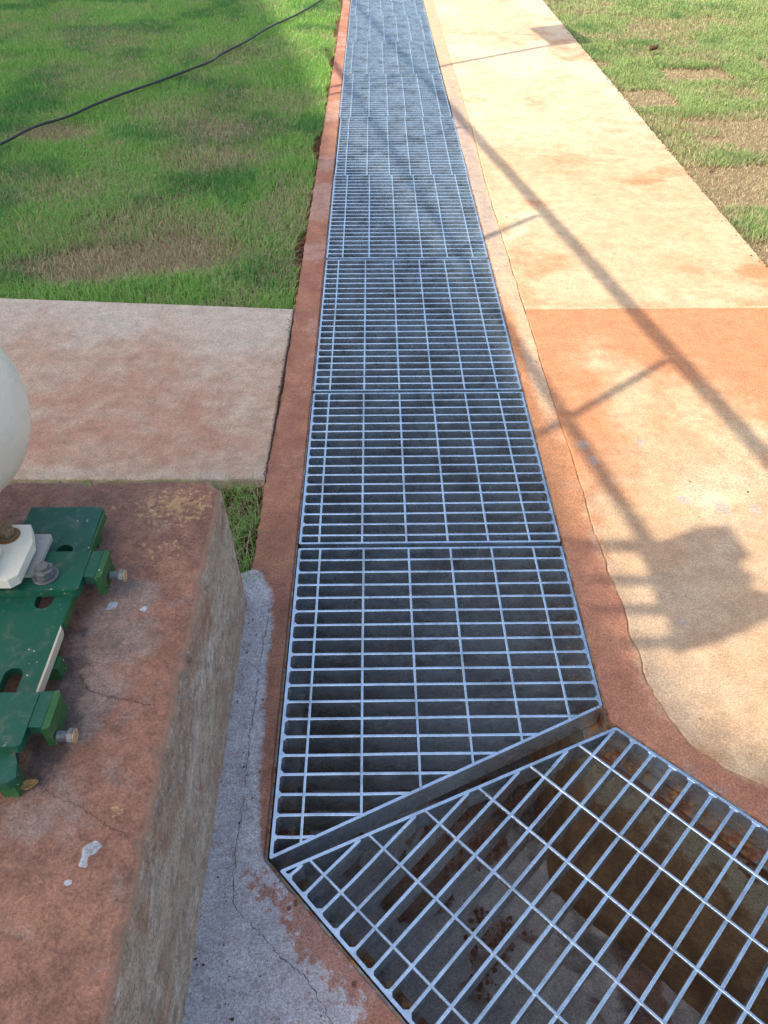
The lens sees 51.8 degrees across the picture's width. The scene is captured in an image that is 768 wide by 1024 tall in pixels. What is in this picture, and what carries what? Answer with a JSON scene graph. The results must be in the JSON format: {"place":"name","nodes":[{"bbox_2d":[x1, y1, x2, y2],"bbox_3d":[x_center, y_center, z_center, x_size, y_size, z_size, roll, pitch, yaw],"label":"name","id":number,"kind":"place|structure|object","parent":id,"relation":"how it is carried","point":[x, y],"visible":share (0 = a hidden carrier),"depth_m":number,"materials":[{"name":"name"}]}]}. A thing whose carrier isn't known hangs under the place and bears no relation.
{"place":"outdoors","nodes":[
{"label":"outdoors","id":0,"kind":"place"},
{"bbox_2d":[11,449,281,587],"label":"grass","id":1,"kind":"structure","parent":0,"point":[239,529],"depth_m":1.98,"materials":[{"name":"green plant"}]},
{"bbox_2d":[0,0,342,572],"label":"ground","id":2,"kind":"structure","parent":0,"point":[296,260],"depth_m":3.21,"materials":[{"name":"green plant"}]},
{"bbox_2d":[0,298,293,488],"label":"concrete slab","id":3,"kind":"structure","parent":2,"relation":"on","point":[118,389],"depth_m":2.38,"materials":[{"name":"beige concrete"}]},
{"bbox_2d":[0,0,321,145],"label":"power cable","id":4,"kind":"object","parent":2,"relation":"on","point":[120,94],"visible":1,"depth_m":4.81,"materials":[{"name":"black rubber"}]},
{"bbox_2d":[243,64,332,570],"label":"soil clods","id":5,"kind":"object","parent":2,"relation":"on","point":[297,283],"visible":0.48,"depth_m":3.16,"materials":[{"name":"brown soil"}]},
{"bbox_2d":[433,0,570,35],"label":"pavement","id":6,"kind":"structure","parent":0,"point":[497,17],"depth_m":6.35,"materials":[{"name":"concrete"}]},
{"bbox_2d":[307,733,711,1023],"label":"channel floor","id":7,"kind":"structure","parent":0,"point":[619,1006],"depth_m":1.96,"materials":[{"name":"concrete"}]},
{"bbox_2d":[294,753,313,881],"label":"channel wall","id":8,"kind":"structure","parent":7,"relation":"on","point":[297,833],"depth_m":2.04,"materials":[{"name":"concrete"}]},
{"bbox_2d":[265,0,428,1023],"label":"angle frame","id":9,"kind":"object","parent":8,"relation":"on","point":[386,982],"visible":0.33,"depth_m":1.42,"materials":[{"name":"metal"}]},
{"bbox_2d":[349,0,425,15],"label":"drain grate","id":10,"kind":"object","parent":9,"relation":"on","point":[386,7],"visible":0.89,"depth_m":6.70,"materials":[{"name":"metal"}]},
{"bbox_2d":[347,15,432,40],"bbox_3d":[0.040,-3.718,6.117,0.627,0.057,0.905,-1,42,-1],"label":"drain grate","id":11,"kind":"object","parent":9,"relation":"on","point":[388,27],"visible":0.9,"depth_m":6.09,"materials":[{"name":"metal"}]},
{"bbox_2d":[343,41,440,73],"bbox_3d":[0.046,-3.106,5.442,0.627,0.057,0.905,0,42,0],"label":"drain grate","id":12,"kind":"object","parent":9,"relation":"on","point":[390,57],"visible":0.92,"depth_m":5.41,"materials":[{"name":"metal"}]},
{"bbox_2d":[339,74,451,119],"bbox_3d":[0.059,-2.488,4.761,0.627,0.057,0.905,0,42,-1],"label":"drain grate","id":13,"kind":"object","parent":9,"relation":"on","point":[393,95],"visible":0.94,"depth_m":4.71,"materials":[{"name":"metal"}]},
{"bbox_2d":[335,117,467,175],"bbox_3d":[0.076,-1.873,4.082,0.627,0.057,0.905,0,42,0],"label":"drain grate","id":14,"kind":"object","parent":9,"relation":"on","point":[399,146],"visible":0.92,"depth_m":4.03,"materials":[{"name":"metal"}]},
{"bbox_2d":[326,174,487,259],"bbox_3d":[0.085,-1.267,3.412,0.627,0.057,0.905,0,42,-1],"label":"drain grate","id":15,"kind":"object","parent":9,"relation":"on","point":[380,217],"visible":0.97,"depth_m":3.35,"materials":[{"name":"metal"}]},
{"bbox_2d":[314,259,521,392],"bbox_3d":[0.096,-0.649,2.731,0.627,0.057,0.905,0,42,-1],"label":"drain grate","id":16,"kind":"object","parent":9,"relation":"on","point":[409,325],"visible":1,"depth_m":2.67,"materials":[{"name":"metal"}]},
{"bbox_2d":[299,392,559,547],"bbox_3d":[0.106,-0.121,2.148,0.627,0.057,0.644,0,42,-1],"label":"drain grate","id":17,"kind":"object","parent":9,"relation":"on","point":[433,469],"visible":0.97,"depth_m":2.10,"materials":[{"name":"metal"}]},
{"bbox_2d":[269,546,601,870],"bbox_3d":[0.115,0.353,1.625,0.627,0.057,0.740,0,42,-1],"label":"drain grate","id":18,"kind":"object","parent":9,"relation":"on","point":[414,658],"visible":0.99,"depth_m":1.62,"materials":[{"name":"metal"}]},
{"bbox_2d":[280,727,767,1023],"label":"drain grate","id":19,"kind":"object","parent":9,"relation":"on","point":[337,862],"visible":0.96,"depth_m":1.32,"materials":[{"name":"metal"}]},
{"bbox_2d":[359,776,542,1001],"bbox_3d":[0.212,0.951,2.067,0.557,0.016,0.586,0,42,-1],"label":"channel debris","id":20,"kind":"object","parent":7,"relation":"on","point":[496,857],"visible":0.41,"depth_m":2.10,"materials":[{"name":"soil"}]},
{"bbox_2d":[528,731,767,1023],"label":"channel wall","id":21,"kind":"structure","parent":7,"relation":"on","point":[691,948],"depth_m":1.71,"materials":[{"name":"concrete"}]},
{"bbox_2d":[423,1,767,872],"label":"angle frame","id":22,"kind":"object","parent":21,"relation":"on","point":[709,823],"visible":0.33,"depth_m":1.51,"materials":[{"name":"metal"}]},
{"bbox_2d":[595,705,607,715],"bbox_3d":[0.426,0.388,1.547,0.014,0.006,0.030,-29,49,-28],"label":"dry leaf","id":23,"kind":"object","parent":22,"relation":"on","point":[602,710],"visible":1,"depth_m":1.55,"materials":[{"name":"brown plant"}]},
{"bbox_2d":[444,35,644,122],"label":"pavement","id":24,"kind":"structure","parent":0,"point":[499,79],"depth_m":4.95,"materials":[{"name":"concrete"}]},
{"bbox_2d":[423,0,767,857],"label":"kerb strip","id":25,"kind":"object","parent":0,"point":[633,706],"visible":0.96,"depth_m":1.84,"materials":[{"name":"concrete"}]},
{"bbox_2d":[470,122,767,309],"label":"pavement","id":26,"kind":"structure","parent":0,"point":[653,221],"depth_m":3.30,"materials":[{"name":"concrete"}]},
{"bbox_2d":[567,29,766,266],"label":"soil crumbs","id":27,"kind":"object","parent":26,"relation":"on","point":[665,148],"visible":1,"depth_m":4.06,"materials":[{"name":"brown soil"}]},
{"bbox_2d":[525,308,767,787],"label":"pavement","id":28,"kind":"structure","parent":0,"point":[658,410],"depth_m":2.05,"materials":[{"name":"concrete"}]},
{"bbox_2d":[543,0,767,266],"bbox_3d":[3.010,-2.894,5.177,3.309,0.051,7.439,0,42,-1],"label":"grass","id":29,"kind":"structure","parent":0,"point":[594,22],"depth_m":5.24,"materials":[{"name":"green plant"}]},
{"bbox_2d":[649,44,658,50],"bbox_3d":[1.872,-3.219,5.482,0.100,0.032,0.050,-30,50,-29],"label":"dry leaf","id":30,"kind":"object","parent":29,"relation":"on","point":[653,47],"visible":1,"depth_m":5.47,"materials":[{"name":"brown plant"}]},
{"label":"ground","id":31,"kind":"structure","parent":0,"visible":0},
{"bbox_2d":[0,482,246,1023],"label":"concrete plinth","id":32,"kind":"structure","parent":31,"relation":"on","point":[107,821],"depth_m":1.14,"materials":[{"name":"brown concrete"}]},
{"bbox_2d":[21,779,38,789],"bbox_3d":[-0.480,0.368,1.066,0.026,0.006,0.015,-14,44,-15],"label":"dry leaf","id":33,"kind":"object","parent":32,"relation":"on","point":[28,783],"visible":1,"depth_m":1.07,"materials":[{"name":"brown plant"}]},
{"bbox_2d":[0,507,114,796],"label":"base frame","id":34,"kind":"object","parent":32,"relation":"on","point":[31,635],"visible":0.9,"depth_m":1.22,"materials":[{"name":"green paint"}]},
{"bbox_2d":[0,347,52,587],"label":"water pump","id":35,"kind":"object","parent":34,"relation":"on","point":[23,553],"visible":0.99,"depth_m":1.26,"materials":[{"name":"white paint"}]},
{"bbox_2d":[0,523,17,541],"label":"foot bolt","id":36,"kind":"object","parent":35,"relation":"attached to","point":[8,532],"visible":1,"depth_m":1.29,"materials":[{"name":"beige metal"}]},
{"bbox_2d":[32,561,58,584],"bbox_3d":[-0.547,0.094,1.269,0.042,0.024,0.042,0,42,-1],"label":"stud nut","id":37,"kind":"object","parent":34,"relation":"on","point":[45,573],"visible":1,"depth_m":1.26,"materials":[{"name":"metal"}]},
{"bbox_2d":[56,728,78,743],"bbox_3d":[-0.439,0.310,1.092,0.025,0.022,0.023,0,42,-1],"label":"jack bolt","id":38,"kind":"object","parent":34,"relation":"attached to","point":[70,736],"visible":1,"depth_m":1.09,"materials":[{"name":"metal"}]},
{"bbox_2d":[109,569,127,582],"bbox_3d":[-0.442,0.106,1.314,0.025,0.022,0.023,0,42,-1],"label":"jack bolt","id":39,"kind":"object","parent":34,"relation":"attached to","point":[120,575],"visible":1,"depth_m":1.31,"materials":[{"name":"metal"}]},
{"bbox_2d":[182,0,402,1023],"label":"kerb strip","id":40,"kind":"object","parent":31,"relation":"on","point":[264,933],"visible":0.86,"depth_m":1.39,"materials":[{"name":"grey concrete"}]},
{"bbox_2d":[194,63,748,1020],"bbox_3d":[0.488,-1.140,3.225,1.660,0.005,5.584,0,42,-1],"label":"grit","id":41,"kind":"object","parent":40,"relation":"on","point":[268,473],"visible":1,"depth_m":2.14,"materials":[{"name":"gravel"}]}
]}

